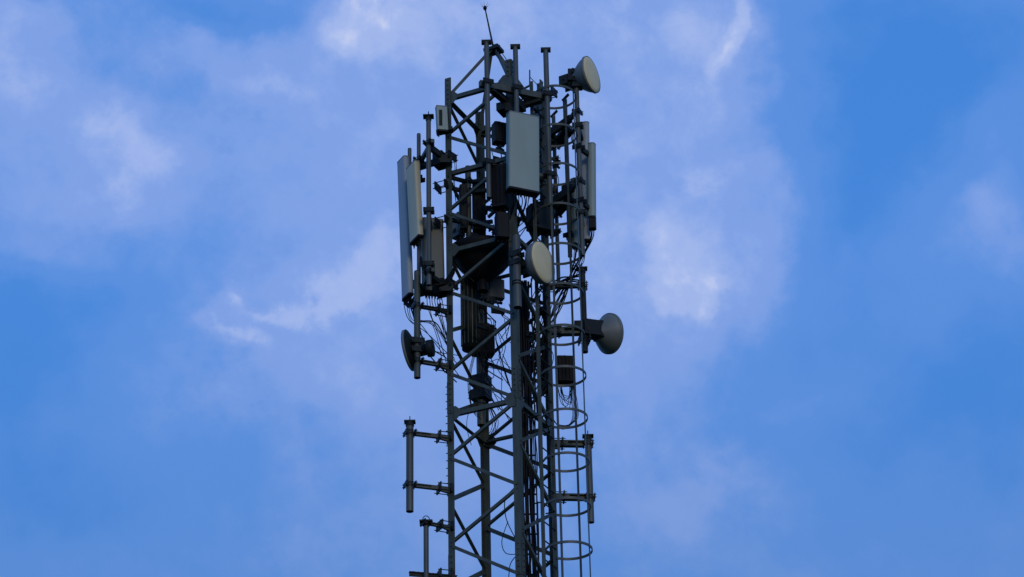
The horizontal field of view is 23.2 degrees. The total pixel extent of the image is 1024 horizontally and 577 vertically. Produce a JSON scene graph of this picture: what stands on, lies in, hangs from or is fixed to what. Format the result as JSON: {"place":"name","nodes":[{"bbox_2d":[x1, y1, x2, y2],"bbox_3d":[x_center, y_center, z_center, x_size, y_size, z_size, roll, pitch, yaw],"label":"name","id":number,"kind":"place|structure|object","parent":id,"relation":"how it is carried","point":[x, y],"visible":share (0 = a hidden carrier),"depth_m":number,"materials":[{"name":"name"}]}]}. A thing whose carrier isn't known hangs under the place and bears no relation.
{"place":"outdoors","nodes":[
{"label":"outdoors","id":0,"kind":"place"},
{"bbox_2d":[0,0,1023,576],"label":"sky","id":1,"kind":"structure","parent":0,"point":[806,247],"materials":[{"name":"blue"}]},
{"bbox_3d":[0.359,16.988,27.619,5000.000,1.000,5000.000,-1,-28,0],"label":"ground","id":2,"kind":"structure","parent":0,"visible":0},
{"bbox_2d":[445,43,554,576],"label":"lattice tower","id":3,"kind":"structure","parent":2,"relation":"on","point":[514,401],"depth_m":35.66,"materials":[{"name":"metal"}]},
{"bbox_2d":[402,416,452,512],"bbox_3d":[-1.184,2.473,34.911,0.698,1.452,0.200,8,-29,-17],"label":"stub pipe mount","id":4,"kind":"object","parent":3,"relation":"attached to","point":[409,433],"visible":1,"depth_m":34.81,"materials":[{"name":"metal"}]},
{"bbox_2d":[403,300,456,362],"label":"antenna cable","id":5,"kind":"object","parent":3,"relation":"attached to","point":[422,329],"visible":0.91,"depth_m":36.23,"materials":[{"name":"rubber"}]},
{"bbox_2d":[403,138,458,307],"bbox_3d":[-1.361,-0.956,36.850,1.071,2.406,0.700,-23,-35,35],"label":"sector frame","id":6,"kind":"object","parent":3,"relation":"attached to","point":[440,159],"visible":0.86,"depth_m":36.89,"materials":[{"name":"metal"}]},
{"bbox_2d":[408,148,411,164],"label":"mounting pipe","id":7,"kind":"object","parent":6,"relation":"attached to","point":[410,154],"visible":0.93,"depth_m":37.95,"materials":[{"name":"grey metal"}]},
{"bbox_2d":[397,155,413,304],"bbox_3d":[-1.577,-0.853,37.269,0.286,2.445,0.340,-1,-28,0],"label":"panel antenna","id":8,"kind":"object","parent":7,"relation":"attached to","point":[407,281],"visible":0.84,"depth_m":37.12,"materials":[{"name":"grey plastic"}]},
{"bbox_2d":[417,133,420,282],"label":"mounting pipe","id":9,"kind":"object","parent":6,"relation":"attached to","point":[419,244],"visible":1,"depth_m":36.68,"materials":[{"name":"grey metal"}]},
{"bbox_2d":[406,160,424,248],"bbox_3d":[-1.379,-1.225,36.903,0.274,1.371,0.334,13,-31,-25],"label":"panel antenna","id":10,"kind":"object","parent":9,"relation":"attached to","point":[415,179],"visible":1,"depth_m":36.81,"materials":[{"name":"beige plastic"}]},
{"bbox_2d":[423,111,433,285],"bbox_3d":[-1.216,-1.341,36.520,0.160,2.930,0.120,-1,-28,0],"label":"mounting pipe","id":11,"kind":"object","parent":6,"relation":"attached to","point":[428,117],"visible":1,"depth_m":36.52,"materials":[{"name":"metal"}]},
{"bbox_2d":[421,207,444,299],"bbox_3d":[-1.169,-0.567,36.466,0.366,1.320,0.786,-1,-28,0],"label":"panel antenna","id":12,"kind":"object","parent":6,"relation":"attached to","point":[436,262],"visible":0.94,"depth_m":36.68,"materials":[{"name":"plastic"}]},
{"bbox_2d":[410,270,452,378],"bbox_3d":[-1.165,0.546,35.932,0.586,1.717,0.200,10,-30,-20],"label":"mounting pipe","id":13,"kind":"object","parent":3,"relation":"attached to","point":[417,359],"visible":1,"depth_m":35.83,"materials":[{"name":"metal"}]},
{"bbox_2d":[401,329,426,370],"bbox_3d":[-1.369,0.871,35.789,0.323,0.614,0.616,-8,-29,13],"label":"microwave dish","id":14,"kind":"object","parent":13,"relation":"attached to","point":[409,347],"visible":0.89,"depth_m":35.62,"materials":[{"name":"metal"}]},
{"bbox_2d":[406,301,444,372],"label":"antenna cable","id":15,"kind":"object","parent":13,"relation":"attached to","point":[433,327],"visible":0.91,"depth_m":36.24,"materials":[{"name":"rubber"}]},
{"bbox_2d":[421,339,434,356],"bbox_3d":[-1.226,0.861,35.659,0.220,0.251,0.250,-7,-28,10],"label":"dish radio","id":16,"kind":"object","parent":13,"relation":"attached to","point":[428,347],"visible":1,"depth_m":35.58,"materials":[{"name":"metal"}]},
{"bbox_2d":[409,300,454,359],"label":"antenna cable","id":17,"kind":"object","parent":3,"relation":"attached to","point":[429,323],"visible":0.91,"depth_m":36.29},
{"bbox_2d":[409,568,456,576],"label":"bracket beam","id":18,"kind":"structure","parent":3,"relation":"attached to","point":[421,574],"depth_m":34.15,"materials":[{"name":"metal"}]},
{"bbox_2d":[408,300,458,374],"bbox_3d":[-1.137,0.711,36.130,0.811,1.409,0.108,-11,-29,18],"label":"antenna cable","id":19,"kind":"object","parent":3,"relation":"attached to","point":[430,337],"visible":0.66,"depth_m":36.10,"materials":[{"name":"rubber"}]},
{"bbox_2d":[413,309,453,364],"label":"antenna cable","id":20,"kind":"object","parent":3,"relation":"attached to","point":[438,326],"visible":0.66,"depth_m":36.23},
{"bbox_2d":[420,321,446,362],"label":"antenna cable","id":21,"kind":"object","parent":3,"relation":"attached to","point":[439,339],"visible":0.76,"depth_m":36.08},
{"bbox_2d":[419,515,453,576],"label":"stub pipe mount","id":22,"kind":"object","parent":3,"relation":"attached to","point":[425,523],"visible":1,"depth_m":34.38,"materials":[{"name":"metal"}]},
{"bbox_2d":[419,262,455,285],"bbox_3d":[-1.069,-0.206,36.283,0.545,0.430,0.120,4,-28,-10],"label":"cable loop","id":23,"kind":"object","parent":3,"relation":"attached to","point":[446,278],"visible":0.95,"depth_m":36.26,"materials":[{"name":"rubber"}]},
{"bbox_2d":[422,266,455,284],"bbox_3d":[-1.070,-0.228,36.294,0.536,0.461,0.122,4,-28,-10],"label":"cable loop","id":24,"kind":"object","parent":3,"relation":"attached to","point":[447,279],"visible":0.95,"depth_m":36.21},
{"bbox_2d":[435,105,452,137],"bbox_3d":[-1.013,-2.497,37.463,0.278,0.557,0.159,3,-28,-9],"label":"panel antenna","id":25,"kind":"object","parent":3,"relation":"attached to","point":[442,122],"visible":1,"depth_m":37.39,"materials":[{"name":"grey plastic"}]},
{"bbox_2d":[433,175,492,228],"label":"bracket arms","id":26,"kind":"object","parent":3,"relation":"attached to","point":[438,189],"visible":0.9,"depth_m":37.12},
{"bbox_2d":[465,165,471,236],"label":"mounting pipe","id":27,"kind":"object","parent":26,"relation":"attached to","point":[469,229],"visible":0.59,"depth_m":37.12,"materials":[{"name":"metal"}]},
{"bbox_2d":[459,183,467,232],"bbox_3d":[-0.722,-1.202,37.037,0.113,0.847,0.165,4,-28,-10],"label":"radio unit","id":28,"kind":"object","parent":27,"relation":"attached to","point":[463,211],"visible":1,"depth_m":36.95,"materials":[{"name":"black plastic"}]},
{"bbox_2d":[472,183,485,234],"bbox_3d":[-0.491,-1.201,37.260,0.194,0.903,0.225,1,-28,-5],"label":"radio unit","id":29,"kind":"object","parent":26,"relation":"attached to","point":[478,212],"visible":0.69,"depth_m":37.15,"materials":[{"name":"black plastic"}]},
{"bbox_2d":[483,205,490,214],"bbox_3d":[-0.369,-1.165,36.995,0.111,0.090,0.165,-1,-28,0],"label":"bracket","id":30,"kind":"object","parent":26,"relation":"attached to","point":[486,208],"visible":1,"depth_m":36.95,"materials":[{"name":"metal"}]},
{"bbox_2d":[460,277,479,352],"bbox_3d":[-0.613,0.382,36.812,0.288,1.158,0.283,-1,-28,0],"label":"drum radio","id":31,"kind":"object","parent":3,"relation":"attached to","point":[470,314],"visible":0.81,"depth_m":36.68,"materials":[{"name":"metal"}]},
{"bbox_2d":[470,353,479,418],"bbox_3d":[-0.532,1.390,36.221,0.162,1.128,0.010,-1,-28,0],"label":"thin wire","id":32,"kind":"object","parent":3,"relation":"hanging from","point":[470,385],"visible":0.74,"depth_m":36.22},
{"bbox_2d":[468,387,491,402],"bbox_3d":[-0.472,1.565,36.478,0.295,0.150,0.220,-14,-30,23],"label":"pipe clamp","id":33,"kind":"object","parent":3,"relation":"attached to","point":[475,393],"visible":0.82,"depth_m":36.39,"materials":[{"name":"metal"}]},
{"bbox_2d":[468,372,491,388],"bbox_3d":[-0.476,1.363,36.585,0.295,0.150,0.220,-14,-30,23],"label":"pipe clamp","id":34,"kind":"object","parent":3,"relation":"attached to","point":[477,377],"visible":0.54,"depth_m":36.50,"materials":[{"name":"metal"}]},
{"bbox_2d":[474,325,485,393],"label":"jumper cable","id":35,"kind":"object","parent":3,"relation":"hanging from","point":[478,358],"visible":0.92,"depth_m":36.24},
{"bbox_2d":[453,235,508,293],"bbox_3d":[-0.434,-0.254,36.807,1.000,0.672,1.000,-1,-28,0],"label":"dish","id":36,"kind":"object","parent":3,"relation":"attached to","point":[488,271],"visible":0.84,"depth_m":36.62,"materials":[{"name":"black plastic"}]},
{"bbox_2d":[476,294,485,426],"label":"mounting pipe","id":37,"kind":"object","parent":3,"relation":"attached to","point":[481,421],"visible":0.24,"depth_m":36.37,"materials":[{"name":"metal"}]},
{"bbox_2d":[477,357,487,403],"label":"jumper cable","id":38,"kind":"object","parent":3,"relation":"hanging from","point":[484,383],"visible":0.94,"depth_m":36.08,"materials":[{"name":"rubber"}]},
{"bbox_2d":[472,323,494,358],"bbox_3d":[-0.424,0.762,36.665,0.311,0.569,0.200,7,-29,-15],"label":"radio unit","id":39,"kind":"object","parent":3,"relation":"attached to","point":[492,342],"visible":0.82,"depth_m":36.56,"materials":[{"name":"black plastic"}]},
{"bbox_2d":[476,324,490,332],"bbox_3d":[-0.420,0.566,36.310,0.218,0.080,0.110,15,-32,-28],"label":"bracket","id":40,"kind":"object","parent":3,"relation":"attached to","point":[485,328],"visible":1,"depth_m":36.30,"materials":[{"name":"metal"}]},
{"bbox_2d":[476,352,498,410],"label":"jumper cable","id":41,"kind":"object","parent":3,"relation":"hanging from","point":[484,382],"visible":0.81,"depth_m":36.13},
{"bbox_2d":[486,296,493,308],"bbox_3d":[-0.317,0.204,36.564,0.111,0.120,0.230,-1,-28,0],"label":"bracket","id":42,"kind":"object","parent":3,"relation":"attached to","point":[489,298],"visible":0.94,"depth_m":36.50,"materials":[{"name":"metal"}]},
{"bbox_2d":[481,339,501,399],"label":"jumper cable","id":43,"kind":"object","parent":3,"relation":"hanging from","point":[501,370],"visible":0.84,"depth_m":36.21,"materials":[{"name":"rubber"}]},
{"bbox_2d":[481,329,502,380],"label":"jumper cable","id":44,"kind":"object","parent":3,"relation":"hanging from","point":[485,355],"visible":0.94,"depth_m":36.26,"materials":[{"name":"rubber"}]},
{"bbox_2d":[479,351,504,398],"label":"jumper cable","id":45,"kind":"object","parent":3,"relation":"hanging from","point":[485,373],"visible":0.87,"depth_m":36.18,"materials":[{"name":"rubber"}]},
{"bbox_2d":[480,4,506,59],"bbox_3d":[-0.188,-3.907,38.440,0.292,1.430,0.753,16,-33,-30],"label":"lightning rod","id":46,"kind":"object","parent":3,"relation":"attached to","point":[484,7],"visible":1,"depth_m":38.75,"materials":[{"name":"metal"}]},
{"bbox_2d":[479,357,511,419],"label":"jumper cable","id":47,"kind":"object","parent":3,"relation":"hanging from","point":[486,393],"visible":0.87,"depth_m":36.05,"materials":[{"name":"rubber"}]},
{"bbox_2d":[487,277,504,301],"bbox_3d":[-0.242,0.010,37.004,0.250,0.408,0.120,8,-29,-18],"label":"radio unit","id":48,"kind":"object","parent":3,"relation":"attached to","point":[496,289],"visible":0.68,"depth_m":36.94,"materials":[{"name":"black plastic"}]},
{"bbox_2d":[490,298,502,304],"bbox_3d":[-0.222,0.203,36.409,0.169,0.080,0.110,9,-30,-18],"label":"bracket","id":49,"kind":"object","parent":3,"relation":"attached to","point":[494,301],"visible":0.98,"depth_m":36.40,"materials":[{"name":"metal"}]},
{"bbox_2d":[491,308,504,315],"bbox_3d":[-0.200,0.342,36.939,0.218,0.080,0.110,6,-29,-13],"label":"bracket","id":50,"kind":"object","parent":3,"relation":"attached to","point":[493,311],"visible":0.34,"depth_m":36.91,"materials":[{"name":"metal"}]},
{"bbox_2d":[485,337,511,388],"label":"jumper cable","id":51,"kind":"object","parent":3,"relation":"hanging from","point":[495,365],"visible":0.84,"depth_m":36.21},
{"bbox_2d":[486,322,511,391],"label":"jumper cable","id":52,"kind":"object","parent":3,"relation":"hanging from","point":[501,359],"visible":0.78,"depth_m":36.24,"materials":[{"name":"rubber"}]},
{"bbox_2d":[495,145,503,150],"bbox_3d":[-0.172,-2.079,37.389,0.110,0.080,0.151,-23,-35,35],"label":"bracket","id":53,"kind":"object","parent":3,"relation":"attached to","point":[499,147],"visible":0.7,"depth_m":37.35,"materials":[{"name":"metal"}]},
{"bbox_2d":[491,121,505,146],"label":"radio unit","id":54,"kind":"object","parent":53,"relation":"on","point":[498,129],"visible":0.94,"depth_m":37.42,"materials":[{"name":"black metal"}]},
{"bbox_2d":[504,488,514,537],"bbox_3d":[-0.028,3.105,34.546,0.172,0.764,0.019,-11,-30,19],"label":"cable loop","id":55,"kind":"object","parent":3,"relation":"attached to","point":[506,518],"visible":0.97,"depth_m":34.52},
{"bbox_2d":[511,233,521,309],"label":"mounting pipe","id":56,"kind":"object","parent":3,"relation":"attached to","point":[517,294],"visible":1,"depth_m":35.53,"materials":[{"name":"grey metal"}]},
{"bbox_2d":[494,211,509,242],"bbox_3d":[-0.146,-0.888,36.064,0.188,0.505,0.200,4,-28,-10],"label":"radio unit","id":57,"kind":"object","parent":56,"relation":"attached to","point":[501,227],"visible":1,"depth_m":35.97,"materials":[{"name":"black plastic"}]},
{"bbox_2d":[508,241,554,283],"bbox_3d":[0.257,-0.343,35.907,0.447,0.640,0.725,-17,-32,28],"label":"microwave dish","id":58,"kind":"object","parent":56,"relation":"attached to","point":[536,264],"visible":0.96,"depth_m":35.72,"materials":[{"name":"beige plastic"}]},
{"bbox_2d":[479,76,555,181],"bbox_3d":[0.016,-2.366,37.065,1.156,1.735,0.555,10,-30,-20],"label":"sector frame","id":59,"kind":"object","parent":3,"relation":"attached to","point":[505,104],"visible":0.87,"depth_m":37.20,"materials":[{"name":"metal"}]},
{"bbox_2d":[481,39,491,198],"bbox_3d":[-0.357,-2.505,36.718,0.150,2.710,0.100,-1,-28,0],"label":"mounting pipe","id":60,"kind":"object","parent":59,"relation":"attached to","point":[486,43],"visible":1,"depth_m":36.68,"materials":[{"name":"metal"}]},
{"bbox_2d":[491,163,508,212],"bbox_3d":[-0.178,-1.471,36.303,0.213,0.802,0.225,-9,-29,15],"label":"radio unit","id":61,"kind":"object","parent":59,"relation":"attached to","point":[500,199],"visible":0.99,"depth_m":36.20,"materials":[{"name":"black metal"}]},
{"bbox_2d":[510,44,519,111],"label":"mounting pipe","id":62,"kind":"object","parent":59,"relation":"attached to","point":[514,47],"visible":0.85,"depth_m":37.26,"materials":[{"name":"metal"}]},
{"bbox_2d":[541,47,552,206],"bbox_3d":[0.533,-2.417,37.092,0.150,2.733,0.100,-1,-28,0],"label":"mounting pipe","id":63,"kind":"object","parent":59,"relation":"attached to","point":[545,51],"visible":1,"depth_m":37.11,"materials":[{"name":"metal"}]},
{"bbox_2d":[506,110,539,199],"bbox_3d":[0.121,-1.881,36.472,0.510,1.385,0.378,9,-30,-19],"label":"panel antenna","id":64,"kind":"object","parent":3,"relation":"attached to","point":[522,154],"visible":1,"depth_m":36.31,"materials":[{"name":"grey plastic"}]},
{"bbox_2d":[519,309,527,576],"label":"feeder cable","id":65,"kind":"object","parent":3,"relation":"attached to","point":[524,474],"visible":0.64,"depth_m":35.39,"materials":[{"name":"rubber"}]},
{"bbox_2d":[521,308,528,576],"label":"feeder cable","id":66,"kind":"object","parent":3,"relation":"attached to","point":[524,443],"visible":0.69,"depth_m":35.54,"materials":[{"name":"rubber"}]},
{"bbox_2d":[521,280,530,576],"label":"feeder cable","id":67,"kind":"object","parent":3,"relation":"attached to","point":[528,520],"visible":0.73,"depth_m":35.52,"materials":[{"name":"rubber"}]},
{"bbox_2d":[523,282,531,576],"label":"feeder cable","id":68,"kind":"object","parent":3,"relation":"attached to","point":[528,474],"visible":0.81,"depth_m":35.16,"materials":[{"name":"rubber"}]},
{"bbox_2d":[523,280,533,576],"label":"feeder cable","id":69,"kind":"object","parent":3,"relation":"attached to","point":[529,472],"visible":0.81,"depth_m":35.45,"materials":[{"name":"rubber"}]},
{"bbox_2d":[525,280,536,576],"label":"feeder cable","id":70,"kind":"object","parent":3,"relation":"attached to","point":[530,430],"visible":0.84,"depth_m":35.53,"materials":[{"name":"rubber"}]},
{"bbox_2d":[523,70,538,88],"bbox_3d":[0.273,-3.108,37.914,0.040,0.479,0.484,-17,-32,27],"label":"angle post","id":71,"kind":"object","parent":3,"relation":"attached to","point":[527,86],"visible":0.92,"depth_m":37.94,"materials":[{"name":"metal"}]},
{"bbox_2d":[541,87,557,97],"bbox_3d":[0.546,-3.008,38.123,0.236,0.244,0.284,-14,-30,23],"label":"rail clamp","id":72,"kind":"object","parent":71,"relation":"attached to","point":[554,90],"visible":0.32,"depth_m":38.12,"materials":[{"name":"metal"}]},
{"bbox_2d":[524,278,539,576],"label":"cable tray","id":73,"kind":"object","parent":3,"relation":"attached to","point":[536,513],"visible":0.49,"depth_m":35.45,"materials":[{"name":"metal"}]},
{"bbox_2d":[532,404,534,467],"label":"jumper cable","id":74,"kind":"object","parent":73,"relation":"attached to","point":[533,439],"visible":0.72,"depth_m":35.55,"materials":[{"name":"rubber"}]},
{"bbox_2d":[527,281,536,574],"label":"feeder cable","id":75,"kind":"object","parent":3,"relation":"attached to","point":[533,491],"visible":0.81,"depth_m":35.32,"materials":[{"name":"rubber"}]},
{"bbox_2d":[527,345,536,576],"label":"feeder cable","id":76,"kind":"object","parent":3,"relation":"attached to","point":[529,486],"visible":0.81,"depth_m":35.02,"materials":[{"name":"rubber"}]},
{"bbox_2d":[531,313,544,368],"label":"jumper cable","id":77,"kind":"object","parent":3,"relation":"attached to","point":[540,342],"visible":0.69,"depth_m":36.30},
{"bbox_2d":[533,284,546,353],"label":"jumper cable","id":78,"kind":"object","parent":3,"relation":"attached to","point":[546,319],"visible":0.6,"depth_m":36.45,"materials":[{"name":"rubber"}]},
{"bbox_2d":[526,203,554,235],"bbox_3d":[0.414,-1.020,36.863,0.385,0.481,0.200,12,-30,-23],"label":"radio unit","id":79,"kind":"object","parent":3,"relation":"attached to","point":[544,221],"visible":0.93,"depth_m":36.78,"materials":[{"name":"black metal"}]},
{"bbox_2d":[536,331,547,389],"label":"jumper cable","id":80,"kind":"object","parent":3,"relation":"attached to","point":[547,355],"visible":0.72,"depth_m":36.23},
{"bbox_2d":[541,358,544,390],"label":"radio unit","id":81,"kind":"object","parent":3,"relation":"attached to","point":[543,375],"visible":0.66,"depth_m":36.33,"materials":[{"name":"black metal"}]},
{"bbox_2d":[532,244,576,369],"bbox_3d":[0.650,0.367,36.579,0.769,2.037,0.326,-9,-29,13],"label":"antenna cable","id":82,"kind":"object","parent":3,"relation":"attached to","point":[561,292],"visible":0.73,"depth_m":36.81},
{"bbox_2d":[536,248,576,357],"bbox_3d":[0.652,0.283,36.630,0.766,1.852,0.342,-9,-29,14],"label":"antenna cable","id":83,"kind":"object","parent":3,"relation":"attached to","point":[564,290],"visible":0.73,"depth_m":36.83,"materials":[{"name":"rubber"}]},
{"bbox_2d":[523,81,592,576],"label":"caged ladder","id":84,"kind":"object","parent":3,"relation":"attached to","point":[540,416],"visible":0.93,"depth_m":35.51,"materials":[{"name":"metal"}]},
{"bbox_2d":[531,256,584,370],"bbox_3d":[0.704,0.350,36.589,0.878,1.995,0.322,-8,-29,12],"label":"antenna cable","id":85,"kind":"object","parent":3,"relation":"attached to","point":[563,299],"visible":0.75,"depth_m":36.81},
{"bbox_2d":[536,107,585,218],"bbox_3d":[0.665,-1.879,37.657,0.540,1.472,1.228,8,-29,-17],"label":"sector frame","id":86,"kind":"object","parent":3,"relation":"attached to","point":[561,196],"visible":0.63,"depth_m":37.56,"materials":[{"name":"metal"}]},
{"bbox_2d":[550,110,560,281],"bbox_3d":[0.681,-1.409,38.020,0.118,3.034,0.066,-9,-29,15],"label":"mounting pipe","id":87,"kind":"object","parent":86,"relation":"attached to","point":[552,116],"visible":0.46,"depth_m":37.74,"materials":[{"name":"metal"}]},
{"bbox_2d":[562,93,571,257],"bbox_3d":[0.847,-1.720,37.618,0.118,2.826,0.070,-9,-29,15],"label":"mounting pipe","id":88,"kind":"object","parent":86,"relation":"attached to","point":[564,100],"visible":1,"depth_m":37.66,"materials":[{"name":"metal"}]},
{"bbox_2d":[561,177,579,251],"bbox_3d":[0.883,-1.110,37.336,0.192,1.218,0.264,-24,-35,36],"label":"panel antenna","id":89,"kind":"object","parent":88,"relation":"attached to","point":[574,232],"visible":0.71,"depth_m":37.20,"materials":[{"name":"grey plastic"}]},
{"bbox_2d":[574,82,584,256],"bbox_3d":[1.000,-1.804,37.124,0.072,3.003,0.072,-1,-28,0],"label":"mounting pipe","id":90,"kind":"object","parent":86,"relation":"attached to","point":[580,191],"visible":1,"depth_m":37.04,"materials":[{"name":"grey metal"}]},
{"bbox_2d":[568,68,582,90],"bbox_3d":[0.955,-3.175,37.850,0.217,0.340,0.140,-1,-28,0],"label":"dish radio","id":91,"kind":"object","parent":90,"relation":"attached to","point":[577,84],"visible":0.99,"depth_m":37.81,"materials":[{"name":"metal"}]},
{"bbox_2d":[559,56,599,93],"bbox_3d":[0.998,-3.185,37.934,0.529,0.590,0.590,-15,-31,24],"label":"microwave dish","id":92,"kind":"object","parent":90,"relation":"attached to","point":[584,73],"visible":0.97,"depth_m":37.75,"materials":[{"name":"beige plastic"}]},
{"bbox_2d":[572,121,589,246],"bbox_3d":[1.051,-1.666,37.270,0.181,2.136,0.571,-8,-29,12],"label":"panel antenna","id":93,"kind":"object","parent":90,"relation":"attached to","point":[584,128],"visible":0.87,"depth_m":37.43,"materials":[{"name":"grey plastic"}]},
{"bbox_2d":[572,142,595,218],"bbox_3d":[1.091,-1.619,37.157,0.177,1.364,0.459,-20,-33,32],"label":"panel antenna","id":94,"kind":"object","parent":90,"relation":"attached to","point":[590,155],"visible":1,"depth_m":37.22,"materials":[{"name":"grey plastic"}]},
{"bbox_2d":[589,215,595,230],"bbox_3d":[1.192,-0.966,36.944,0.113,0.204,0.110,-1,-28,0],"label":"tilt motor","id":95,"kind":"object","parent":94,"relation":"hanging from","point":[592,223],"visible":1,"depth_m":36.89,"materials":[{"name":"black plastic"}]},
{"bbox_2d":[531,231,591,358],"bbox_3d":[0.745,0.153,36.681,0.975,2.069,0.302,-7,-28,11],"label":"antenna cable","id":96,"kind":"object","parent":3,"relation":"attached to","point":[569,278],"visible":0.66,"depth_m":36.92,"materials":[{"name":"rubber"}]},
{"bbox_2d":[532,231,593,373],"bbox_3d":[0.767,0.280,36.618,1.026,2.350,0.310,-7,-28,10],"label":"antenna cable","id":97,"kind":"object","parent":3,"relation":"attached to","point":[572,277],"visible":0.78,"depth_m":36.91,"materials":[{"name":"rubber"}]},
{"bbox_2d":[557,355,573,384],"bbox_3d":[0.780,1.198,36.576,0.255,0.507,0.245,1,-28,-5],"label":"radio unit","id":98,"kind":"object","parent":3,"relation":"attached to","point":[565,375],"visible":0.69,"depth_m":36.47,"materials":[{"name":"black metal"}]},
{"bbox_2d":[556,247,574,307],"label":"antenna cable","id":99,"kind":"object","parent":3,"relation":"attached to","point":[572,279],"visible":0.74,"depth_m":36.85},
{"bbox_2d":[540,231,592,354],"bbox_3d":[0.757,0.262,36.619,1.004,2.317,0.290,-7,-28,10],"label":"antenna cable","id":100,"kind":"object","parent":3,"relation":"attached to","point":[573,279],"visible":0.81,"depth_m":36.91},
{"bbox_2d":[541,232,592,350],"bbox_3d":[0.753,0.184,36.659,0.990,2.141,0.289,-7,-28,10],"label":"antenna cable","id":101,"kind":"object","parent":3,"relation":"attached to","point":[573,269],"visible":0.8,"depth_m":36.94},
{"bbox_2d":[547,266,589,353],"bbox_3d":[0.815,0.284,36.746,0.632,1.472,0.200,-1,-28,0],"label":"mounting pipe","id":102,"kind":"object","parent":3,"relation":"attached to","point":[563,331],"visible":0.71,"depth_m":36.65,"materials":[{"name":"metal"}]},
{"bbox_2d":[574,318,603,345],"bbox_3d":[1.116,0.638,36.599,0.451,0.409,0.282,13,-31,-25],"label":"dish radio","id":103,"kind":"object","parent":102,"relation":"attached to","point":[594,333],"visible":0.84,"depth_m":36.54,"materials":[{"name":"metal"}]},
{"bbox_2d":[596,313,623,353],"bbox_3d":[1.300,0.624,36.765,0.497,0.609,0.616,17,-33,-31],"label":"microwave dish","id":104,"kind":"object","parent":102,"relation":"attached to","point":[610,341],"visible":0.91,"depth_m":36.65,"materials":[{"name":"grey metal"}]},
{"bbox_2d":[550,430,596,523],"bbox_3d":[0.867,2.663,35.510,0.636,1.423,0.200,1,-28,-4],"label":"stub pipe mount","id":105,"kind":"object","parent":3,"relation":"attached to","point":[572,444],"visible":0.78,"depth_m":35.52,"materials":[{"name":"metal"}]},
{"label":"small bracket","id":106,"kind":"object","parent":3,"relation":"attached to","visible":0},
{"bbox_2d":[452,212,464,240],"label":"radio unit","id":107,"kind":"object","parent":106,"relation":"attached to","point":[456,235],"visible":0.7,"depth_m":37.12,"materials":[{"name":"grey metal"}]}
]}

